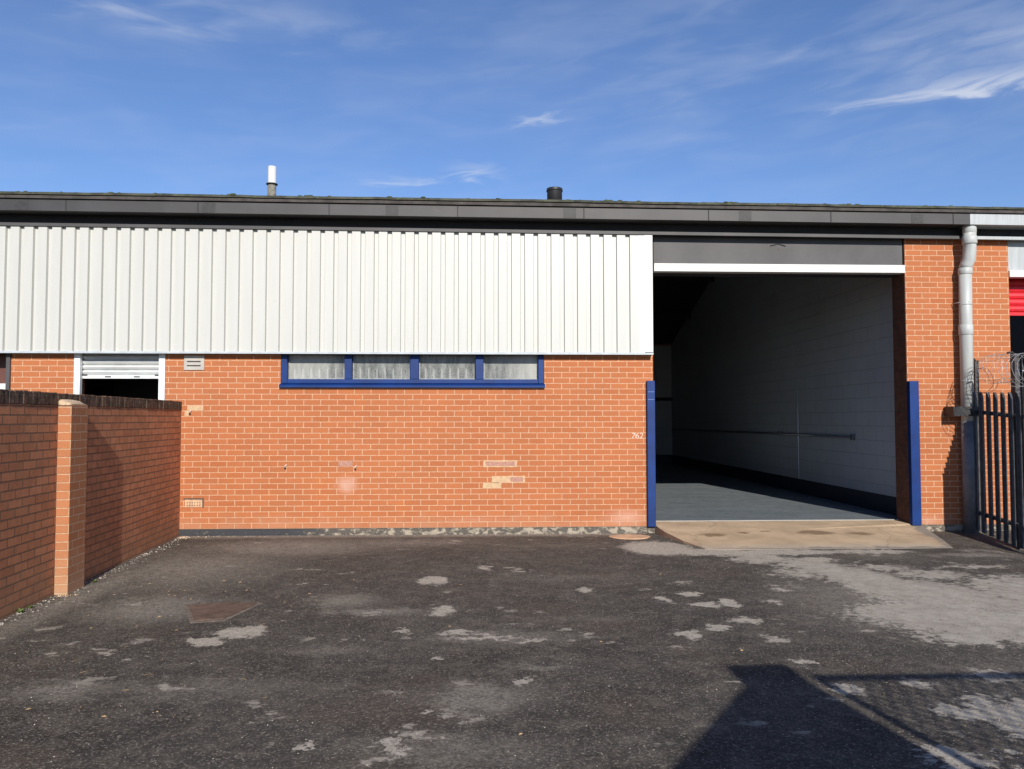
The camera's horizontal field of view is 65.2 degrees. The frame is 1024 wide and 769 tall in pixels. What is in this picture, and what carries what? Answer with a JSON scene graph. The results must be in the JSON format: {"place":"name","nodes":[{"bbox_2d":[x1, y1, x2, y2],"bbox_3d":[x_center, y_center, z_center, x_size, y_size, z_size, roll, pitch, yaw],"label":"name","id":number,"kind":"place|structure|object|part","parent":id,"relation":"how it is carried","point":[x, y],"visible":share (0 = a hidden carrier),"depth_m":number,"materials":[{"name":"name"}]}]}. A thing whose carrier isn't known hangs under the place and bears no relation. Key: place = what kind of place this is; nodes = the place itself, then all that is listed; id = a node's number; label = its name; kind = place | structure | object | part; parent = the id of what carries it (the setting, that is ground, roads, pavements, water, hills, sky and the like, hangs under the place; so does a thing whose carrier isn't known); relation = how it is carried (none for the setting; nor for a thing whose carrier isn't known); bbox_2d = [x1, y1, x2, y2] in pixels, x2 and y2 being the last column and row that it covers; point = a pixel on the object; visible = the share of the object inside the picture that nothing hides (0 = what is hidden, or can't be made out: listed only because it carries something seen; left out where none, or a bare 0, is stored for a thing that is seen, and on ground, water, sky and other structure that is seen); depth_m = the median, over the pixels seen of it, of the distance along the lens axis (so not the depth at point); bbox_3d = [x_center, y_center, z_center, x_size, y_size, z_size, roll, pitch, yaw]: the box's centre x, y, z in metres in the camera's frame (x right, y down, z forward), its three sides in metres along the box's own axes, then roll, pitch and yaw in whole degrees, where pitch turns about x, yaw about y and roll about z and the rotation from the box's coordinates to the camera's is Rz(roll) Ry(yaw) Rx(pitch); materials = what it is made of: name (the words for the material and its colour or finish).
{"place":"outdoors","nodes":[
{"label":"outdoors","id":0,"kind":"place"},
{"bbox_2d":[0,531,1023,768],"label":"ground","id":1,"kind":"structure","parent":0,"point":[800,724],"depth_m":5.22,"materials":[{"name":"grey asphalt"}]},
{"bbox_2d":[0,389,181,619],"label":"brick wall","id":2,"kind":"structure","parent":1,"relation":"on","point":[89,486],"depth_m":7.33,"materials":[{"name":"orange brick"}]},
{"bbox_2d":[183,602,262,622],"bbox_3d":[-2.417,1.832,6.451,0.648,0.014,0.679,0,-2,-2],"label":"manhole cover","id":3,"kind":"object","parent":1,"relation":"on","point":[210,612],"visible":1,"depth_m":6.46,"materials":[{"name":"metal"}]},
{"bbox_2d":[0,191,1023,535],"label":"industrial unit","id":4,"kind":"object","parent":1,"relation":"on","point":[362,365],"visible":0.96,"depth_m":10.88,"materials":[{"name":"orange brick"}]},
{"bbox_3d":[-7.589,0.753,10.817,1.720,2.540,0.050,0,-2,-2],"label":"recessed door","id":5,"kind":"part","parent":4,"relation":"part of","materials":[{"name":"metal"}]},
{"bbox_3d":[-5.248,0.728,10.713,1.194,2.400,0.112,0,-2,-2],"label":"roller door","id":6,"kind":"part","parent":4,"relation":"part of","materials":[{"name":"white metal"}]},
{"bbox_2d":[266,166,277,195],"bbox_3d":[-4.167,-3.363,13.890,0.195,0.840,0.195,0,-2,-2],"label":"roof vent","id":7,"kind":"object","parent":4,"relation":"on","point":[271,183],"visible":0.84,"depth_m":13.84,"materials":[{"name":"white metal"}]},
{"bbox_2d":[279,354,544,387],"bbox_3d":[-1.341,-0.222,10.896,3.580,0.532,0.165,0,-2,-2],"label":"window","id":8,"kind":"structure","parent":4,"relation":"in","point":[297,370],"depth_m":10.92,"materials":[{"name":"blue paint"}]},
{"bbox_2d":[546,187,562,199],"bbox_3d":[0.749,-3.193,14.084,0.291,0.510,0.291,0,-2,-2],"label":"roof vent","id":9,"kind":"object","parent":4,"relation":"on","point":[554,193],"visible":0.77,"depth_m":13.97,"materials":[{"name":"black metal"}]},
{"bbox_2d":[609,534,649,539],"bbox_3d":[1.550,2.002,10.513,0.549,0.010,0.396,0,-2,-2],"label":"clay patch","id":10,"kind":"object","parent":1,"relation":"on","point":[629,536],"visible":1,"depth_m":10.52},
{"bbox_2d":[655,520,952,549],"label":"ramp","id":11,"kind":"structure","parent":1,"relation":"on","point":[822,534],"depth_m":10.38,"materials":[{"name":"concrete"}]},
{"bbox_2d":[944,351,1023,549],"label":"palisade fence","id":12,"kind":"object","parent":1,"relation":"on","point":[1015,414],"visible":0.98,"depth_m":10.39,"materials":[{"name":"metal"}]},
{"bbox_2d":[960,210,1023,391],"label":"industrial unit","id":13,"kind":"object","parent":1,"relation":"on","point":[1013,224],"visible":0.15,"depth_m":11.29,"materials":[{"name":"grey metal"}]},
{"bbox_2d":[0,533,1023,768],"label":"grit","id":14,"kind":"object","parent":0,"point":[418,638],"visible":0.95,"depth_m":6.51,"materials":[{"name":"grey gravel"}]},
{"bbox_2d":[0,0,1023,206],"label":"sky","id":15,"kind":"structure","parent":0,"point":[862,102],"materials":[{"name":"blue"}]}
]}

